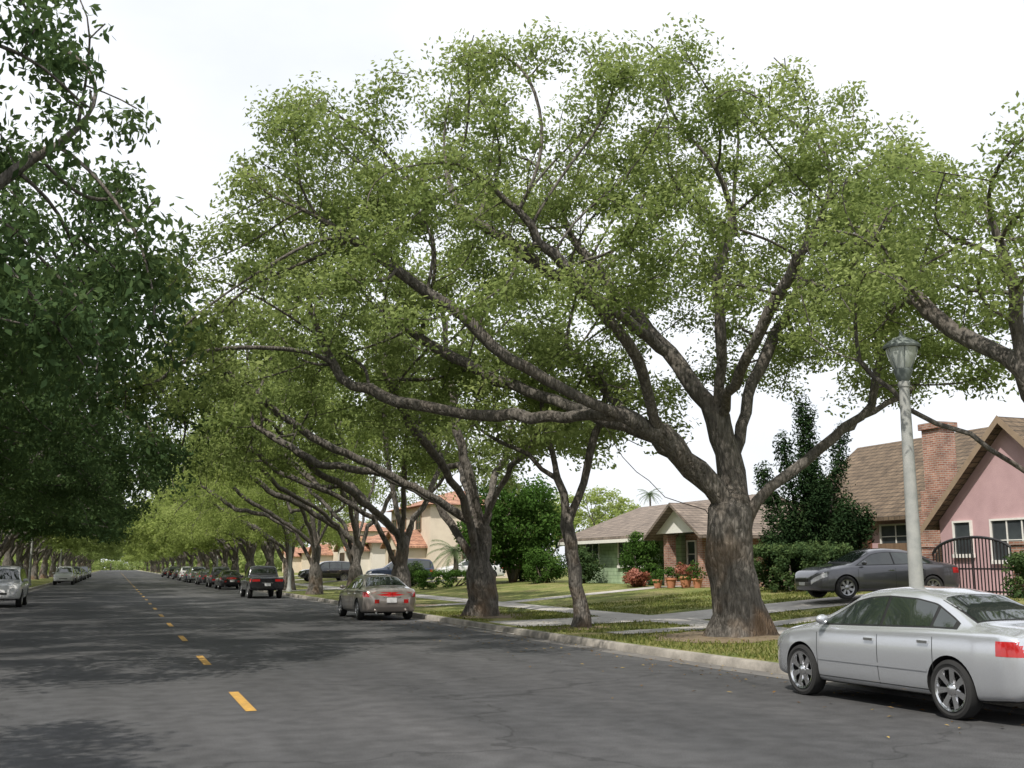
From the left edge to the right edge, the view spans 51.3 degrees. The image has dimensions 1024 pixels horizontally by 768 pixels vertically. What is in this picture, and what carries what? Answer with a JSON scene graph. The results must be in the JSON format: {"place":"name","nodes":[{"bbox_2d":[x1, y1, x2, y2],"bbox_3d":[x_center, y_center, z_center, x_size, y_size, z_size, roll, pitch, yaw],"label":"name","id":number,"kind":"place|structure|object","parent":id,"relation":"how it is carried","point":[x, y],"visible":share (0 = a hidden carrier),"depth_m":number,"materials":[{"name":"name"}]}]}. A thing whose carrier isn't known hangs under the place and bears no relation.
{"place":"outdoors","nodes":[
{"label":"outdoors","id":0,"kind":"place"},
{"bbox_2d":[31,575,788,633],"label":"sidewalk","id":1,"kind":"structure","parent":0,"point":[704,623],"depth_m":36.27,"materials":[{"name":"concrete"}]},
{"bbox_2d":[0,570,1023,767],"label":"road","id":2,"kind":"structure","parent":0,"point":[105,669],"depth_m":13.54,"materials":[{"name":"grey asphalt"}]},
{"bbox_2d":[0,566,28,606],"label":"white suv","id":3,"kind":"object","parent":2,"relation":"on","point":[14,583],"visible":1,"depth_m":45.73,"materials":[{"name":"paint"}]},
{"bbox_2d":[52,566,75,584],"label":"parked car","id":4,"kind":"object","parent":2,"relation":"on","point":[64,574],"visible":1,"depth_m":100.49,"materials":[{"name":"white paint"}]},
{"bbox_2d":[177,566,193,580],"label":"parked car","id":5,"kind":"object","parent":2,"relation":"on","point":[184,569],"visible":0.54,"depth_m":130.27,"materials":[{"name":"white paint"}]},
{"bbox_2d":[125,577,256,710],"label":"road centre line","id":6,"kind":"object","parent":2,"relation":"on","point":[242,701],"visible":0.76,"depth_m":14.40,"materials":[{"name":"yellow paint"}]},
{"bbox_2d":[187,566,204,582],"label":"parked car","id":7,"kind":"object","parent":2,"relation":"on","point":[191,574],"visible":0.55,"depth_m":112.65,"materials":[{"name":"silver metal"}]},
{"bbox_2d":[195,569,209,584],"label":"parked car","id":8,"kind":"object","parent":2,"relation":"on","point":[201,575],"visible":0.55,"depth_m":100.75,"materials":[{"name":"grey paint"}]},
{"bbox_2d":[205,566,229,586],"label":"parked car","id":9,"kind":"object","parent":2,"relation":"on","point":[211,577],"visible":0.59,"depth_m":88.66,"materials":[{"name":"grey paint"}]},
{"bbox_2d":[214,570,242,588],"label":"parked car","id":10,"kind":"object","parent":2,"relation":"on","point":[228,578],"visible":0.86,"depth_m":80.26,"materials":[{"name":"black paint"}]},
{"bbox_2d":[240,565,284,597],"bbox_3d":[-14.070,11.076,59.862,2.142,1.769,5.450,4,-10,-20],"label":"black pickup truck","id":11,"kind":"object","parent":2,"relation":"on","point":[261,578],"visible":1,"depth_m":58.29,"materials":[{"name":"paint"}]},
{"bbox_2d":[338,574,415,619],"bbox_3d":[-4.657,7.192,36.257,2.075,1.458,4.810,4,-10,-20],"label":"beige sedan","id":12,"kind":"object","parent":2,"relation":"on","point":[360,596],"visible":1,"depth_m":34.38,"materials":[{"name":"beige paint"}]},
{"bbox_2d":[0,570,1023,714],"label":"gutter","id":13,"kind":"object","parent":2,"relation":"on","point":[903,694],"visible":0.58,"depth_m":18.75,"materials":[{"name":"concrete"}]},
{"bbox_2d":[28,570,1023,708],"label":"kerb","id":14,"kind":"structure","parent":2,"relation":"on","point":[756,665],"depth_m":21.89,"materials":[{"name":"concrete"}]},
{"bbox_2d":[344,610,1023,737],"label":"fallen leaves","id":15,"kind":"object","parent":2,"relation":"on","point":[698,664],"visible":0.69,"depth_m":18.56,"materials":[{"name":"brown plant"}]},
{"bbox_2d":[777,586,1023,719],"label":"silver sedan","id":16,"kind":"object","parent":2,"relation":"on","point":[956,653],"visible":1,"depth_m":12.70,"materials":[{"name":"paint"}]},
{"bbox_2d":[0,0,1023,567],"label":"sky","id":17,"kind":"structure","parent":0,"point":[950,64],"materials":[{"name":"white"}]},
{"bbox_2d":[29,570,1023,662],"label":"lawn","id":18,"kind":"structure","parent":0,"point":[514,591],"depth_m":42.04,"materials":[{"name":"green plant"}]},
{"bbox_2d":[28,537,33,585],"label":"street lamp","id":19,"kind":"object","parent":18,"relation":"on","point":[30,568],"visible":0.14,"depth_m":88.41,"materials":[{"name":"concrete"}]},
{"bbox_2d":[0,535,118,578],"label":"camphor tree","id":20,"kind":"object","parent":18,"relation":"on","point":[68,543],"visible":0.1,"depth_m":113.39,"materials":[{"name":"green plant"}]},
{"bbox_2d":[0,452,129,540],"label":"camphor tree","id":21,"kind":"object","parent":18,"relation":"on","point":[27,528],"visible":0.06,"depth_m":66.33,"materials":[{"name":"green plant"}]},
{"bbox_2d":[0,428,133,538],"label":"camphor tree","id":22,"kind":"object","parent":18,"relation":"on","point":[66,518],"visible":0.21,"depth_m":60.00,"materials":[{"name":"green plant"}]},
{"bbox_2d":[0,446,136,565],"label":"camphor tree","id":23,"kind":"object","parent":18,"relation":"on","point":[6,542],"visible":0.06,"depth_m":81.38,"materials":[{"name":"green plant"}]},
{"bbox_2d":[0,495,136,567],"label":"camphor tree","id":24,"kind":"object","parent":18,"relation":"on","point":[20,557],"visible":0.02,"depth_m":101.77,"materials":[{"name":"green plant"}]},
{"bbox_2d":[14,538,122,579],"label":"camphor tree","id":25,"kind":"object","parent":18,"relation":"on","point":[35,566],"visible":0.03,"depth_m":124.70,"materials":[{"name":"green plant"}]},
{"bbox_2d":[15,542,126,576],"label":"camphor tree","id":26,"kind":"object","parent":18,"relation":"on","point":[54,558],"visible":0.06,"depth_m":152.51,"materials":[{"name":"green plant"}]},
{"bbox_2d":[2,445,146,565],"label":"camphor tree","id":27,"kind":"object","parent":18,"relation":"on","point":[9,554],"visible":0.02,"depth_m":90.73,"materials":[{"name":"green plant"}]},
{"bbox_2d":[38,542,121,578],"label":"camphor tree","id":28,"kind":"object","parent":18,"relation":"on","point":[44,567],"visible":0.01,"depth_m":137.69,"materials":[{"name":"green plant"}]},
{"bbox_2d":[39,547,124,565],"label":"camphor tree","id":29,"kind":"object","parent":18,"relation":"on","point":[66,560],"visible":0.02,"depth_m":189.65,"materials":[{"name":"green plant"}]},
{"bbox_2d":[0,358,166,525],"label":"camphor tree","id":30,"kind":"object","parent":18,"relation":"on","point":[125,512],"visible":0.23,"depth_m":49.88,"materials":[{"name":"green plant"}]},
{"bbox_2d":[40,540,126,569],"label":"camphor tree","id":31,"kind":"object","parent":18,"relation":"on","point":[73,552],"depth_m":174.23,"materials":[{"name":"green plant"}]},
{"bbox_2d":[67,551,117,565],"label":"camphor tree","id":32,"kind":"object","parent":18,"relation":"on","point":[71,558],"visible":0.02,"depth_m":211.36,"materials":[{"name":"green plant"}]},
{"bbox_2d":[67,551,122,565],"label":"camphor tree","id":33,"kind":"object","parent":18,"relation":"on","point":[74,562],"visible":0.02,"depth_m":234.35,"materials":[{"name":"green plant"}]},
{"bbox_2d":[77,553,117,566],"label":"camphor tree","id":34,"kind":"object","parent":18,"relation":"on","point":[82,557],"visible":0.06,"depth_m":259.46,"materials":[{"name":"green plant"}]},
{"bbox_2d":[0,276,200,514],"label":"camphor tree","id":35,"kind":"object","parent":18,"relation":"on","point":[126,470],"visible":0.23,"depth_m":43.03,"materials":[{"name":"green plant"}]},
{"bbox_2d":[0,0,204,430],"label":"camphor tree","id":36,"kind":"object","parent":18,"relation":"on","point":[65,325],"visible":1,"depth_m":18.71,"materials":[{"name":"green plant"}]},
{"bbox_2d":[0,127,224,484],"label":"camphor tree","id":37,"kind":"object","parent":18,"relation":"on","point":[51,425],"visible":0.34,"depth_m":29.65,"materials":[{"name":"green plant"}]},
{"bbox_2d":[120,543,180,567],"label":"camphor tree","id":38,"kind":"object","parent":18,"relation":"on","point":[177,559],"visible":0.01,"depth_m":194.05,"materials":[{"name":"green plant"}]},
{"bbox_2d":[128,553,186,567],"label":"camphor tree","id":39,"kind":"object","parent":18,"relation":"on","point":[167,562],"visible":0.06,"depth_m":234.35,"materials":[{"name":"green plant"}]},
{"bbox_2d":[133,552,189,565],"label":"camphor tree","id":40,"kind":"object","parent":18,"relation":"on","point":[172,560],"visible":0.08,"depth_m":214.80,"materials":[{"name":"green plant"}]},
{"bbox_2d":[132,550,197,566],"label":"camphor tree","id":41,"kind":"object","parent":18,"relation":"on","point":[181,558],"visible":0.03,"depth_m":176.99,"materials":[{"name":"green plant"}]},
{"bbox_2d":[123,546,222,566],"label":"camphor tree","id":42,"kind":"object","parent":18,"relation":"on","point":[186,553],"visible":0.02,"depth_m":160.81,"materials":[{"name":"green plant"}]},
{"bbox_2d":[127,498,231,565],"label":"camphor tree","id":43,"kind":"object","parent":18,"relation":"on","point":[199,560],"visible":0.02,"depth_m":146.97,"materials":[{"name":"green plant"}]},
{"bbox_2d":[129,539,243,568],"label":"camphor tree","id":44,"kind":"object","parent":18,"relation":"on","point":[205,558],"visible":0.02,"depth_m":134.97,"materials":[{"name":"green plant"}]},
{"bbox_2d":[143,513,245,566],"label":"camphor tree","id":45,"kind":"object","parent":18,"relation":"on","point":[213,555],"visible":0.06,"depth_m":119.69,"materials":[{"name":"green plant"}]},
{"bbox_2d":[126,486,283,566],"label":"camphor tree","id":46,"kind":"object","parent":18,"relation":"on","point":[224,560],"visible":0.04,"depth_m":112.45,"materials":[{"name":"green plant"}]},
{"bbox_2d":[143,495,285,572],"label":"camphor tree","id":47,"kind":"object","parent":18,"relation":"on","point":[234,557],"visible":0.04,"depth_m":101.38,"materials":[{"name":"green plant"}]},
{"bbox_2d":[126,443,316,573],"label":"camphor tree","id":48,"kind":"object","parent":18,"relation":"on","point":[144,529],"visible":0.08,"depth_m":89.54,"materials":[{"name":"green plant"}]},
{"bbox_2d":[143,457,338,565],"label":"camphor tree","id":49,"kind":"object","parent":18,"relation":"on","point":[268,549],"visible":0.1,"depth_m":78.00,"materials":[{"name":"green plant"}]},
{"bbox_2d":[156,448,366,589],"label":"camphor tree","id":50,"kind":"object","parent":18,"relation":"on","point":[222,517],"visible":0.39,"depth_m":67.69,"materials":[{"name":"green plant"}]},
{"bbox_2d":[157,393,395,594],"bbox_3d":[-13.353,5.989,60.731,13.084,12.166,11.405,3,-10,-16],"label":"camphor tree","id":51,"kind":"object","parent":18,"relation":"on","point":[315,586],"visible":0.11,"depth_m":60.21,"materials":[{"name":"green plant"}]},
{"bbox_2d":[286,513,295,591],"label":"street lamp","id":52,"kind":"object","parent":18,"relation":"on","point":[289,589],"visible":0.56,"depth_m":66.91,"materials":[{"name":"concrete"}]},
{"bbox_2d":[282,553,309,572],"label":"walls","id":53,"kind":"structure","parent":18,"relation":"on","point":[300,563],"depth_m":152.54,"materials":[{"name":"beige paint"}]},
{"bbox_2d":[281,547,309,556],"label":"roof","id":54,"kind":"structure","parent":53,"relation":"on","point":[298,552],"depth_m":153.73,"materials":[{"name":"tile"}]},
{"bbox_2d":[182,357,457,586],"bbox_3d":[-8.881,4.213,51.002,11.633,12.344,13.534,-9,-13,43],"label":"camphor tree","id":55,"kind":"object","parent":18,"relation":"on","point":[354,546],"visible":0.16,"depth_m":51.34,"materials":[{"name":"green plant"}]},
{"bbox_2d":[310,531,384,562],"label":"walls","id":56,"kind":"structure","parent":18,"relation":"on","point":[333,557],"depth_m":130.71,"materials":[{"name":"beige paint"}]},
{"bbox_2d":[308,521,387,554],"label":"roof","id":57,"kind":"structure","parent":56,"relation":"on","point":[325,550],"depth_m":132.25,"materials":[{"name":"tile"}]},
{"bbox_2d":[177,297,527,587],"bbox_3d":[-6.429,2.788,42.670,13.857,12.344,11.910,4,-10,-22],"label":"camphor tree","id":58,"kind":"object","parent":18,"relation":"on","point":[233,451],"visible":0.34,"depth_m":41.47,"materials":[{"name":"green plant"}]},
{"bbox_2d":[338,543,385,574],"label":"walls","id":59,"kind":"structure","parent":18,"relation":"on","point":[373,557],"depth_m":95.73,"materials":[{"name":"paint"}]},
{"bbox_2d":[333,532,386,551],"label":"roof","id":60,"kind":"structure","parent":59,"relation":"on","point":[374,539],"depth_m":96.84,"materials":[{"name":"tile"}]},
{"bbox_2d":[128,224,637,616],"bbox_3d":[-3.735,1.320,34.511,16.043,12.531,13.984,0,-10,2],"label":"camphor tree","id":61,"kind":"object","parent":18,"relation":"on","point":[483,597],"visible":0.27,"depth_m":33.01,"materials":[{"name":"green plant"}]},
{"bbox_2d":[407,559,425,585],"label":"bush","id":62,"kind":"object","parent":18,"relation":"on","point":[414,566],"visible":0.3,"depth_m":67.01,"materials":[{"name":"green plant"}]},
{"bbox_2d":[412,569,466,589],"bbox_3d":[-3.388,11.369,61.968,4.873,1.294,1.915,4,-10,-20],"label":"hedge","id":63,"kind":"object","parent":18,"relation":"on","point":[446,576],"visible":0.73,"depth_m":61.23,"materials":[{"name":"green plant"}]},
{"bbox_2d":[427,539,467,582],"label":"palm tree","id":64,"kind":"object","parent":18,"relation":"on","point":[454,553],"visible":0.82,"depth_m":67.92,"materials":[{"name":"green plant"}]},
{"bbox_2d":[385,505,517,578],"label":"walls","id":65,"kind":"structure","parent":18,"relation":"on","point":[434,526],"depth_m":78.45,"materials":[{"name":"beige paint"}]},
{"bbox_2d":[380,491,483,548],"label":"roof","id":66,"kind":"structure","parent":65,"relation":"on","point":[417,540],"depth_m":79.87,"materials":[{"name":"tile"}]},
{"bbox_2d":[389,515,505,562],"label":"windows","id":67,"kind":"structure","parent":65,"relation":"attached to","point":[417,528],"depth_m":80.90,"materials":[{"name":"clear glass"}]},
{"bbox_2d":[388,513,507,563],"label":"window frames","id":68,"kind":"structure","parent":65,"relation":"attached to","point":[418,529],"depth_m":80.87,"materials":[{"name":"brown wood"}]},
{"bbox_2d":[452,472,579,582],"bbox_3d":[0.108,8.253,61.971,7.288,6.708,6.981,4,-10,-20],"label":"round tree","id":69,"kind":"object","parent":18,"relation":"on","point":[527,503],"visible":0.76,"depth_m":60.40,"materials":[{"name":"green plant"}]},
{"bbox_2d":[520,548,566,583],"bbox_3d":[1.682,9.904,57.768,2.764,2.070,2.841,4,-10,-20],"label":"bush","id":70,"kind":"object","parent":18,"relation":"on","point":[535,574],"visible":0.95,"depth_m":57.43,"materials":[{"name":"green plant"}]},
{"bbox_2d":[94,11,1018,637],"bbox_3d":[1.085,-1.187,24.387,19.680,13.837,12.217,0,-10,1],"label":"camphor tree","id":71,"kind":"object","parent":18,"relation":"on","point":[364,223],"visible":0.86,"depth_m":22.70,"materials":[{"name":"green plant"}]},
{"bbox_2d":[433,327,701,627],"bbox_3d":[1.267,2.431,27.652,6.950,7.937,5.516,4,-10,-20],"label":"street tree","id":72,"kind":"object","parent":18,"relation":"on","point":[581,615],"visible":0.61,"depth_m":27.35,"materials":[{"name":"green plant"}]},
{"bbox_2d":[521,485,640,538],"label":"garden tree","id":73,"kind":"object","parent":18,"relation":"on","point":[596,516],"visible":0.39,"depth_m":92.72,"materials":[{"name":"green plant"}]},
{"bbox_2d":[557,546,605,582],"bbox_3d":[3.720,9.425,55.070,2.239,2.130,2.368,4,-10,-20],"label":"bush","id":74,"kind":"object","parent":18,"relation":"on","point":[589,565],"visible":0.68,"depth_m":54.62,"materials":[{"name":"green plant"}]},
{"bbox_2d":[415,604,779,642],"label":"dirt","id":75,"kind":"structure","parent":18,"relation":"on","point":[689,635],"depth_m":22.74,"materials":[{"name":"brown soil"}]},
{"bbox_2d":[621,568,651,586],"bbox_3d":[5.489,8.599,47.097,1.331,1.030,1.607,4,-10,-20],"label":"flowering bush","id":76,"kind":"object","parent":18,"relation":"on","point":[635,577],"visible":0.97,"depth_m":46.68,"materials":[{"name":"pink plant"}]},
{"bbox_2d":[617,530,663,584],"bbox_3d":[5.888,8.124,49.440,2.182,2.683,2.403,4,-10,-20],"label":"bush","id":77,"kind":"object","parent":18,"relation":"on","point":[646,552],"visible":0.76,"depth_m":49.09,"materials":[{"name":"green plant"}]},
{"bbox_2d":[657,563,682,587],"bbox_3d":[6.523,7.935,44.292,1.141,1.056,0.762,4,-10,-20],"label":"flower pot","id":78,"kind":"object","parent":18,"relation":"on","point":[671,581],"visible":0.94,"depth_m":44.15,"materials":[{"name":"ceramic"}]},
{"bbox_2d":[557,494,791,586],"bbox_3d":[9.950,8.055,53.599,11.200,4.610,17.300,4,-10,-20],"label":"green bungalow","id":79,"kind":"object","parent":18,"relation":"on","point":[677,532],"visible":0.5,"depth_m":48.38,"materials":[{"name":"paint"}]},
{"bbox_2d":[585,540,696,567],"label":"window frames","id":80,"kind":"structure","parent":79,"relation":"in","point":[687,541],"depth_m":48.08,"materials":[{"name":"white paint"}]},
{"bbox_2d":[587,541,694,565],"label":"windows","id":81,"kind":"structure","parent":79,"relation":"in","point":[691,545],"depth_m":53.59,"materials":[{"name":"clear glass"}]},
{"bbox_2d":[674,562,701,587],"bbox_3d":[7.096,7.811,43.703,1.339,1.051,0.962,4,-10,-20],"label":"flower pot","id":82,"kind":"object","parent":18,"relation":"on","point":[685,583],"visible":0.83,"depth_m":43.59,"materials":[{"name":"ceramic"}]},
{"bbox_2d":[678,561,707,587],"bbox_3d":[7.527,7.717,43.377,1.528,1.126,1.005,-2,-10,10],"label":"flower pot","id":83,"kind":"object","parent":18,"relation":"on","point":[697,581],"visible":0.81,"depth_m":43.17,"materials":[{"name":"ceramic"}]},
{"bbox_2d":[753,540,853,594],"bbox_3d":[9.810,6.433,37.166,2.227,1.912,5.121,4,-10,-20],"label":"hedge","id":84,"kind":"object","parent":18,"relation":"on","point":[816,551],"visible":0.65,"depth_m":36.43,"materials":[{"name":"green plant"}]},
{"bbox_2d":[751,393,877,588],"bbox_3d":[10.920,3.968,38.563,3.739,7.229,4.794,4,-10,-20],"label":"juniper tree","id":85,"kind":"object","parent":18,"relation":"on","point":[822,514],"visible":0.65,"depth_m":37.82,"materials":[{"name":"green plant"}]},
{"bbox_2d":[769,90,1023,472],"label":"camphor tree","id":86,"kind":"object","parent":18,"relation":"on","point":[910,284],"visible":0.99,"depth_m":16.36,"materials":[{"name":"green plant"}]},
{"bbox_2d":[878,542,922,550],"bbox_3d":[12.591,5.945,34.427,0.100,1.600,2.090,4,-10,-20],"label":"wooden fence","id":87,"kind":"object","parent":18,"relation":"on","point":[901,546],"visible":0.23,"depth_m":34.73,"materials":[{"name":"brown wood"}]},
{"bbox_2d":[882,331,923,585],"bbox_3d":[5.933,1.698,15.857,0.560,5.080,0.560,4,-10,-20],"label":"street lamp","id":88,"kind":"object","parent":18,"relation":"on","point":[901,350],"visible":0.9,"depth_m":15.92,"materials":[{"name":"concrete"}]},
{"bbox_2d":[917,421,957,561],"bbox_3d":[14.808,4.390,36.663,1.000,6.120,1.550,4,-10,-20],"label":"chimney","id":89,"kind":"object","parent":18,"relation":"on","point":[939,458],"visible":0.48,"depth_m":36.68,"materials":[{"name":"red brick"}]},
{"bbox_2d":[854,429,1023,593],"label":"walls","id":90,"kind":"structure","parent":18,"relation":"on","point":[993,487],"depth_m":33.48,"materials":[{"name":"pink paint"}]},
{"bbox_2d":[776,416,1023,529],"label":"roof","id":91,"kind":"structure","parent":90,"relation":"on","point":[875,474],"depth_m":41.50,"materials":[{"name":"brown tile"}]},
{"bbox_2d":[921,415,1023,533],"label":"barge boards","id":92,"kind":"object","parent":91,"relation":"attached to","point":[1008,430],"visible":1,"depth_m":33.74,"materials":[{"name":"beige wood"}]},
{"bbox_2d":[879,517,1023,563],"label":"window frames","id":93,"kind":"structure","parent":90,"relation":"attached to","point":[970,528],"depth_m":33.93,"materials":[{"name":"white paint"}]},
{"bbox_2d":[881,519,1023,559],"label":"windows","id":94,"kind":"structure","parent":90,"relation":"attached to","point":[999,529],"depth_m":34.06,"materials":[{"name":"white glass"}]},
{"bbox_2d":[921,536,1023,596],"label":"iron gate","id":95,"kind":"structure","parent":18,"relation":"on","point":[929,551],"depth_m":31.36,"materials":[{"name":"black metal"}]},
{"bbox_2d":[1000,550,1023,598],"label":"hedge","id":96,"kind":"object","parent":18,"relation":"on","point":[1016,559],"visible":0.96,"depth_m":29.12,"materials":[{"name":"green plant"}]},
{"bbox_2d":[420,586,830,633],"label":"path","id":97,"kind":"structure","parent":0,"point":[793,621],"depth_m":26.82,"materials":[{"name":"concrete"}]},
{"bbox_2d":[639,563,663,587],"bbox_3d":[5.999,8.055,44.914,0.997,1.063,1.097,4,-10,-20],"label":"flower pot","id":98,"kind":"object","parent":97,"relation":"on","point":[656,582],"visible":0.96,"depth_m":44.93,"materials":[{"name":"ceramic"}]},
{"bbox_2d":[274,575,1007,633],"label":"driveway","id":99,"kind":"structure","parent":0,"point":[780,606],"depth_m":30.41,"materials":[{"name":"concrete"}]},
{"bbox_2d":[298,561,349,581],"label":"black suv","id":100,"kind":"object","parent":99,"relation":"on","point":[338,570],"visible":0.66,"depth_m":89.64,"materials":[{"name":"paint"}]},
{"bbox_2d":[366,558,434,582],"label":"dark blue suv","id":101,"kind":"object","parent":99,"relation":"on","point":[388,567],"visible":0.38,"depth_m":71.21,"materials":[{"name":"paint"}]},
{"bbox_2d":[436,559,504,578],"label":"white sedan","id":102,"kind":"object","parent":99,"relation":"on","point":[498,572],"visible":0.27,"depth_m":72.94,"materials":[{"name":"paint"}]},
{"bbox_2d":[794,548,959,598],"bbox_3d":[10.784,5.615,31.687,4.810,1.458,2.075,2,-10,-13],"label":"grey sedan","id":103,"kind":"object","parent":99,"relation":"on","point":[849,575],"visible":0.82,"depth_m":30.86,"materials":[{"name":"paint"}]},
{"label":"ground","id":104,"kind":"structure","parent":0,"visible":0},
{"bbox_2d":[0,541,559,573],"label":"distant trees","id":105,"kind":"object","parent":104,"relation":"on","point":[259,558],"visible":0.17,"depth_m":241.22,"materials":[{"name":"green plant"}]},
{"bbox_2d":[637,488,662,505],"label":"palm tree","id":106,"kind":"object","parent":104,"relation":"on","point":[651,494],"visible":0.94,"depth_m":166.95,"materials":[{"name":"green plant"}]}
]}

